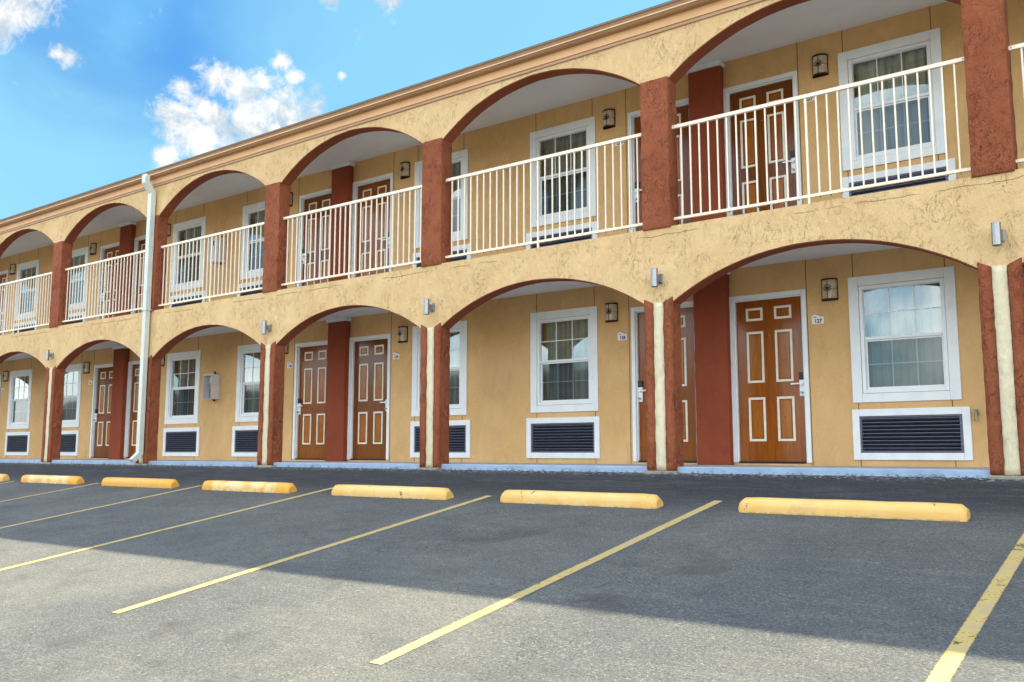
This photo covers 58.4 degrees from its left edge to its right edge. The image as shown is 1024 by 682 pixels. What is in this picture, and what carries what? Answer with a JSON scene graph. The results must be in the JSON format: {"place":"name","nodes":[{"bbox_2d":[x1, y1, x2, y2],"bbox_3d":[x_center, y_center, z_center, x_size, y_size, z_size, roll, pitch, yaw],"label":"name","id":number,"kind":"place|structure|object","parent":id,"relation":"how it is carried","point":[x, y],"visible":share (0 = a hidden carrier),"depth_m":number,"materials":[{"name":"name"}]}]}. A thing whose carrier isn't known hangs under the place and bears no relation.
{"place":"outdoors","nodes":[
{"label":"outdoors","id":0,"kind":"place"},
{"bbox_2d":[0,0,670,219],"label":"sky","id":1,"kind":"structure","parent":0,"point":[94,94],"materials":[{"name":"blue"}]},
{"bbox_2d":[0,463,1023,681],"bbox_3d":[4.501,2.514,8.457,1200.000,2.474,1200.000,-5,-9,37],"label":"ground","id":2,"kind":"structure","parent":0,"point":[725,590],"depth_m":6.53,"materials":[{"name":"grey asphalt"}]},
{"bbox_2d":[0,474,9,480],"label":"wheel stop","id":3,"kind":"object","parent":2,"relation":"on","point":[4,477],"visible":1,"depth_m":16.56,"materials":[{"name":"paint"}]},
{"bbox_2d":[0,483,97,501],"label":"parking line","id":4,"kind":"object","parent":2,"relation":"on","point":[48,492],"visible":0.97,"depth_m":14.20,"materials":[{"name":"yellow paint"}]},
{"bbox_2d":[21,475,84,484],"bbox_3d":[-7.839,2.348,15.585,1.931,0.122,0.160,-5,0,37],"label":"wheel stop","id":5,"kind":"object","parent":2,"relation":"on","point":[57,479],"visible":1,"depth_m":15.42,"materials":[{"name":"paint"}]},
{"bbox_2d":[0,485,201,527],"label":"parking line","id":6,"kind":"object","parent":2,"relation":"on","point":[97,507],"visible":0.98,"depth_m":12.05,"materials":[{"name":"yellow paint"}]},
{"bbox_2d":[101,477,178,487],"bbox_3d":[-5.701,2.155,13.982,1.916,0.122,0.159,-5,0,37],"label":"wheel stop","id":7,"kind":"object","parent":2,"relation":"on","point":[141,482],"visible":1,"depth_m":13.84,"materials":[{"name":"paint"}]},
{"bbox_2d":[0,488,332,570],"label":"parking line","id":8,"kind":"object","parent":2,"relation":"on","point":[157,531],"visible":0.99,"depth_m":9.81,"materials":[{"name":"yellow paint"}]},
{"bbox_2d":[202,480,296,492],"bbox_3d":[-3.586,1.963,12.396,1.900,0.122,0.159,-5,0,37],"label":"wheel stop","id":9,"kind":"object","parent":2,"relation":"on","point":[263,487],"visible":1,"depth_m":12.25,"materials":[{"name":"paint"}]},
{"bbox_2d":[113,496,489,612],"bbox_3d":[-1.564,1.844,8.405,0.140,0.674,4.360,-5,-9,37],"label":"parking line","id":10,"kind":"object","parent":2,"relation":"on","point":[257,568],"visible":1,"depth_m":7.85,"materials":[{"name":"yellow paint"}]},
{"bbox_2d":[331,484,453,499],"bbox_3d":[-1.447,1.770,10.793,1.884,0.122,0.160,-5,0,37],"label":"wheel stop","id":11,"kind":"object","parent":2,"relation":"on","point":[429,493],"visible":1,"depth_m":10.66,"materials":[{"name":"paint"}]},
{"bbox_2d":[0,0,1023,479],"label":"motel building","id":12,"kind":"structure","parent":2,"relation":"on","point":[740,192],"depth_m":12.85,"materials":[{"name":"beige paint"}]},
{"bbox_2d":[0,270,8,335],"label":"door","id":13,"kind":"structure","parent":12,"relation":"in","point":[4,274],"depth_m":25.06,"materials":[{"name":"brown wood"}]},
{"bbox_2d":[2,371,8,381],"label":"wall sconce","id":14,"kind":"object","parent":12,"relation":"attached to","point":[5,375],"depth_m":24.34,"materials":[{"name":"brown metal"}]},
{"bbox_2d":[9,264,15,274],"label":"wall sconce","id":15,"kind":"object","parent":12,"relation":"attached to","point":[12,269],"depth_m":24.68,"materials":[{"name":"brown metal"}]},
{"bbox_2d":[7,369,32,428],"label":"window","id":16,"kind":"structure","parent":12,"relation":"in","point":[24,393],"depth_m":23.97,"materials":[{"name":"white plastic"}]},
{"bbox_2d":[14,259,39,320],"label":"window","id":17,"kind":"structure","parent":12,"relation":"in","point":[33,270],"depth_m":24.30,"materials":[{"name":"white plastic"}]},
{"bbox_2d":[45,350,53,359],"bbox_3d":[-9.899,0.303,19.580,0.110,0.223,0.158,-5,-9,37],"label":"up down light","id":18,"kind":"object","parent":12,"relation":"attached to","point":[48,354],"visible":1,"depth_m":19.53,"materials":[{"name":"metal"}]},
{"bbox_2d":[62,363,82,427],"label":"window","id":19,"kind":"structure","parent":12,"relation":"in","point":[72,397],"depth_m":22.40,"materials":[{"name":"white plastic"}]},
{"bbox_2d":[70,246,88,310],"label":"window","id":20,"kind":"structure","parent":12,"relation":"in","point":[82,260],"depth_m":22.74,"materials":[{"name":"white plastic"}]},
{"bbox_2d":[83,362,89,373],"bbox_3d":[-10.192,0.639,21.899,0.204,0.270,0.101,-5,-9,37],"label":"wall sconce","id":21,"kind":"object","parent":12,"relation":"attached to","point":[86,367],"depth_m":21.86,"materials":[{"name":"beige glass"}]},
{"bbox_2d":[90,243,96,254],"bbox_3d":[-10.192,-2.237,22.246,0.204,0.270,0.101,-5,-9,37],"label":"wall sconce","id":22,"kind":"object","parent":12,"relation":"attached to","point":[93,247],"depth_m":22.21,"materials":[{"name":"beige glass"}]},
{"bbox_2d":[89,363,112,457],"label":"door","id":23,"kind":"structure","parent":12,"relation":"in","point":[103,373],"depth_m":21.46,"materials":[{"name":"brown wood"}]},
{"bbox_2d":[97,242,119,319],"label":"door","id":24,"kind":"structure","parent":12,"relation":"in","point":[108,251],"depth_m":21.83,"materials":[{"name":"brown wood"}]},
{"bbox_2d":[124,360,139,457],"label":"door","id":25,"kind":"structure","parent":12,"relation":"in","point":[133,366],"depth_m":20.66,"materials":[{"name":"brown wood"}]},
{"bbox_2d":[131,235,145,313],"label":"door","id":26,"kind":"structure","parent":12,"relation":"in","point":[139,243],"depth_m":21.04,"materials":[{"name":"brown wood"}]},
{"bbox_2d":[161,356,164,365],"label":"wall sconce","id":27,"kind":"object","parent":12,"relation":"attached to","point":[163,362],"depth_m":19.99,"materials":[{"name":"brown metal"}]},
{"bbox_2d":[168,224,170,235],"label":"wall sconce","id":28,"kind":"object","parent":12,"relation":"attached to","point":[169,229],"depth_m":20.34,"materials":[{"name":"brown metal"}]},
{"bbox_2d":[164,350,200,423],"bbox_3d":[-6.944,1.004,19.571,1.200,1.530,0.242,-5,-9,37],"label":"window","id":29,"kind":"structure","parent":12,"relation":"in","point":[188,388],"depth_m":19.63,"materials":[{"name":"white plastic"}]},
{"bbox_2d":[170,216,206,292],"bbox_3d":[-6.946,-1.852,19.913,1.200,1.530,0.235,-5,-9,37],"label":"window","id":30,"kind":"structure","parent":12,"relation":"in","point":[177,228],"depth_m":19.98,"materials":[{"name":"white plastic"}]},
{"bbox_2d":[202,371,219,400],"bbox_3d":[-6.151,0.928,18.728,0.290,0.610,0.200,-5,-9,37],"label":"utility box","id":31,"kind":"object","parent":12,"relation":"attached to","point":[211,385],"visible":1,"depth_m":18.71,"materials":[{"name":"grey plastic"}]},
{"bbox_2d":[209,236,225,264],"bbox_3d":[-6.127,-1.891,19.050,0.290,0.610,0.200,-5,-9,37],"label":"utility box","id":32,"kind":"object","parent":12,"relation":"attached to","point":[217,254],"visible":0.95,"depth_m":18.97,"materials":[{"name":"grey plastic"}]},
{"bbox_2d":[235,344,260,421],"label":"window","id":33,"kind":"structure","parent":12,"relation":"in","point":[254,372],"depth_m":18.27,"materials":[{"name":"white plastic"}]},
{"bbox_2d":[240,201,264,279],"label":"window","id":34,"kind":"structure","parent":12,"relation":"in","point":[246,218],"depth_m":18.62,"materials":[{"name":"white plastic"}]},
{"bbox_2d":[261,320,271,333],"bbox_3d":[-4.095,-0.222,15.230,0.110,0.223,0.158,-5,-9,37],"label":"up down light","id":35,"kind":"object","parent":12,"relation":"attached to","point":[265,327],"visible":1,"depth_m":15.18,"materials":[{"name":"metal"}]},
{"bbox_2d":[285,343,288,353],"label":"wall sconce","id":36,"kind":"object","parent":12,"relation":"attached to","point":[286,348],"depth_m":17.51,"materials":[{"name":"brown metal"}]},
{"bbox_2d":[287,361,292,367],"bbox_3d":[-4.225,0.450,17.440,0.152,0.130,0.012,-5,-9,37],"label":"room number sign","id":37,"kind":"object","parent":12,"relation":"attached to","point":[289,364],"visible":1,"depth_m":17.44,"materials":[{"name":"white plastic"}]},
{"bbox_2d":[290,192,292,206],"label":"wall sconce","id":38,"kind":"object","parent":12,"relation":"attached to","point":[291,199],"depth_m":17.86,"materials":[{"name":"brown metal"}]},
{"bbox_2d":[292,340,327,459],"bbox_3d":[-3.665,1.104,16.998,1.030,2.184,0.132,-5,-9,37],"label":"door","id":39,"kind":"structure","parent":12,"relation":"in","point":[310,372],"depth_m":17.07,"materials":[{"name":"brown wood"}]},
{"bbox_2d":[297,188,330,286],"bbox_3d":[-3.665,-1.753,17.343,1.030,2.184,0.132,-5,-9,37],"label":"door","id":40,"kind":"structure","parent":12,"relation":"in","point":[320,199],"depth_m":17.45,"materials":[{"name":"brown wood"}]},
{"bbox_2d":[347,334,390,459],"bbox_3d":[-2.484,0.997,16.113,1.030,2.184,0.132,-5,-9,37],"label":"door","id":41,"kind":"structure","parent":12,"relation":"in","point":[368,431],"depth_m":16.13,"materials":[{"name":"brown wood"}]},
{"bbox_2d":[351,173,393,277],"bbox_3d":[-2.484,-1.860,16.458,1.030,2.184,0.132,-5,-9,37],"label":"door","id":42,"kind":"structure","parent":12,"relation":"in","point":[382,184],"depth_m":16.51,"materials":[{"name":"brown wood"}]},
{"bbox_2d":[393,352,399,358],"bbox_3d":[-1.990,0.247,15.765,0.152,0.130,0.012,-5,-9,37],"label":"room number sign","id":43,"kind":"object","parent":12,"relation":"attached to","point":[396,355],"visible":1,"depth_m":15.76,"materials":[{"name":"white plastic"}]},
{"bbox_2d":[398,326,407,342],"bbox_3d":[-1.890,-0.113,15.676,0.204,0.270,0.101,-5,-9,37],"label":"wall sconce","id":44,"kind":"object","parent":12,"relation":"attached to","point":[402,334],"depth_m":15.64,"materials":[{"name":"beige glass"}]},
{"bbox_2d":[400,162,409,178],"bbox_3d":[-1.890,-2.989,16.024,0.204,0.270,0.101,-5,-9,37],"label":"wall sconce","id":45,"kind":"object","parent":12,"relation":"attached to","point":[405,169],"depth_m":15.98,"materials":[{"name":"brown metal"}]},
{"bbox_2d":[424,299,434,314],"bbox_3d":[-1.193,-0.485,13.055,0.110,0.223,0.158,-5,-9,37],"label":"up down light","id":46,"kind":"object","parent":12,"relation":"attached to","point":[428,307],"visible":1,"depth_m":13.00,"materials":[{"name":"metal"}]},
{"bbox_2d":[411,320,467,416],"bbox_3d":[-1.151,0.477,15.207,1.200,1.530,0.208,-5,-9,37],"label":"window","id":47,"kind":"structure","parent":12,"relation":"in","point":[458,337],"depth_m":15.09,"materials":[{"name":"white plastic"}]},
{"bbox_2d":[414,149,468,248],"bbox_3d":[-1.144,-2.378,15.562,1.200,1.530,0.232,-5,-9,37],"label":"window","id":48,"kind":"structure","parent":12,"relation":"in","point":[462,156],"depth_m":15.43,"materials":[{"name":"white plastic"}]},
{"bbox_2d":[530,116,595,227],"bbox_3d":[0.829,-2.556,14.084,1.200,1.530,0.234,-5,-9,37],"label":"window","id":49,"kind":"structure","parent":12,"relation":"in","point":[588,124],"depth_m":14.10,"materials":[{"name":"white plastic"}]},
{"bbox_2d":[530,306,598,412],"bbox_3d":[0.831,0.300,13.742,1.200,1.530,0.241,-5,-9,37],"label":"window","id":50,"kind":"structure","parent":12,"relation":"in","point":[572,342],"depth_m":13.77,"materials":[{"name":"white plastic"}]},
{"bbox_2d":[603,108,615,129],"bbox_3d":[1.415,-3.288,13.546,0.204,0.270,0.101,-5,-9,37],"label":"wall sconce","id":51,"kind":"object","parent":12,"relation":"attached to","point":[608,118],"depth_m":13.51,"materials":[{"name":"beige glass"}]},
{"bbox_2d":[605,302,617,322],"bbox_3d":[1.415,-0.412,13.198,0.204,0.270,0.101,-5,-9,37],"label":"wall sconce","id":52,"kind":"object","parent":12,"relation":"attached to","point":[611,309],"depth_m":13.16,"materials":[{"name":"brown metal"}]},
{"bbox_2d":[618,331,626,340],"bbox_3d":[1.579,-0.076,13.089,0.152,0.130,0.012,-5,-9,37],"label":"room number sign","id":53,"kind":"object","parent":12,"relation":"attached to","point":[622,336],"visible":1,"depth_m":13.09,"materials":[{"name":"white plastic"}]},
{"bbox_2d":[651,268,662,286],"bbox_3d":[1.708,-0.747,10.880,0.110,0.223,0.158,-5,-9,37],"label":"up down light","id":54,"kind":"object","parent":12,"relation":"attached to","point":[656,278],"visible":1,"depth_m":10.82,"materials":[{"name":"metal"}]},
{"bbox_2d":[628,98,690,231],"bbox_3d":[2.139,-2.278,12.993,1.030,2.184,0.132,-5,-9,37],"label":"door","id":55,"kind":"structure","parent":12,"relation":"in","point":[682,106],"depth_m":12.93,"materials":[{"name":"brown wood"}]},
{"bbox_2d":[631,301,696,462],"bbox_3d":[2.139,0.578,12.648,1.030,2.184,0.132,-5,-9,37],"label":"door","id":56,"kind":"structure","parent":12,"relation":"in","point":[686,308],"depth_m":12.61,"materials":[{"name":"brown wood"}]},
{"bbox_2d":[723,70,801,216],"bbox_3d":[3.320,-2.385,12.108,1.030,2.184,0.132,-5,-9,37],"label":"door","id":57,"kind":"structure","parent":12,"relation":"in","point":[782,86],"depth_m":12.13,"materials":[{"name":"brown wood"}]},
{"bbox_2d":[729,289,812,463],"bbox_3d":[3.320,0.471,11.763,1.030,2.184,0.132,-5,-9,37],"label":"door","id":58,"kind":"structure","parent":12,"relation":"in","point":[771,412],"depth_m":11.76,"materials":[{"name":"brown wood"}]},
{"bbox_2d":[803,93,814,102],"bbox_3d":[3.813,-3.134,11.759,0.152,0.130,0.012,-5,-9,37],"label":"room number sign","id":59,"kind":"object","parent":12,"relation":"attached to","point":[810,99],"visible":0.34,"depth_m":11.74,"materials":[{"name":"white plastic"}]},
{"bbox_2d":[812,314,823,323],"bbox_3d":[3.813,-0.278,11.415,0.152,0.130,0.012,-5,-9,37],"label":"room number sign","id":60,"kind":"object","parent":12,"relation":"attached to","point":[817,319],"visible":1,"depth_m":11.41,"materials":[{"name":"white plastic"}]},
{"bbox_2d":[812,53,828,78],"bbox_3d":[3.913,-3.514,11.674,0.204,0.270,0.101,-5,-9,37],"label":"wall sconce","id":61,"kind":"object","parent":12,"relation":"attached to","point":[820,65],"depth_m":11.64,"materials":[{"name":"beige glass"}]},
{"bbox_2d":[821,278,838,300],"bbox_3d":[3.913,-0.638,11.326,0.204,0.270,0.101,-5,-9,37],"label":"wall sconce","id":62,"kind":"object","parent":12,"relation":"attached to","point":[829,289],"depth_m":11.29,"materials":[{"name":"beige glass"}]},
{"bbox_2d":[838,27,945,170],"bbox_3d":[4.661,-2.903,11.213,1.200,1.530,0.235,-5,-9,37],"label":"window","id":63,"kind":"structure","parent":12,"relation":"in","point":[930,39],"depth_m":11.23,"materials":[{"name":"white plastic"}]},
{"bbox_2d":[848,266,961,402],"bbox_3d":[4.660,-0.047,10.866,1.200,1.530,0.231,-5,-9,37],"label":"window","id":64,"kind":"structure","parent":12,"relation":"in","point":[913,340],"depth_m":10.88,"materials":[{"name":"white plastic"}]},
{"bbox_2d":[972,409,979,420],"bbox_3d":[5.165,0.827,10.191,0.068,0.133,0.111,-5,-9,37],"label":"hose bib","id":65,"kind":"object","parent":12,"relation":"attached to","point":[976,413],"visible":1,"depth_m":10.16,"materials":[{"name":"beige metal"}]},
{"bbox_2d":[991,222,1004,245],"bbox_3d":[4.610,-1.010,8.705,0.110,0.223,0.158,-5,-9,37],"label":"up down light","id":66,"kind":"object","parent":12,"relation":"attached to","point":[998,235],"visible":1,"depth_m":8.65,"materials":[{"name":"metal"}]},
{"bbox_2d":[370,500,721,664],"bbox_3d":[0.604,1.647,6.874,0.140,0.697,4.510,-5,-9,37],"label":"parking line","id":67,"kind":"object","parent":2,"relation":"on","point":[438,633],"visible":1,"depth_m":6.17,"materials":[{"name":"yellow paint"}]},
{"bbox_2d":[500,490,662,508],"bbox_3d":[0.652,1.579,9.219,1.868,0.122,0.160,-5,0,37],"label":"wheel stop","id":68,"kind":"object","parent":2,"relation":"on","point":[629,500],"visible":1,"depth_m":9.10,"materials":[{"name":"paint"}]},
{"bbox_2d":[738,497,969,521],"bbox_3d":[2.783,1.387,7.623,1.852,0.121,0.160,-5,0,37],"label":"wheel stop","id":69,"kind":"object","parent":2,"relation":"on","point":[930,511],"visible":1,"depth_m":7.50,"materials":[{"name":"paint"}]},
{"bbox_2d":[926,533,1023,681],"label":"parking line","id":70,"kind":"object","parent":2,"relation":"on","point":[953,657],"visible":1,"depth_m":4.85,"materials":[{"name":"yellow paint"}]}
]}

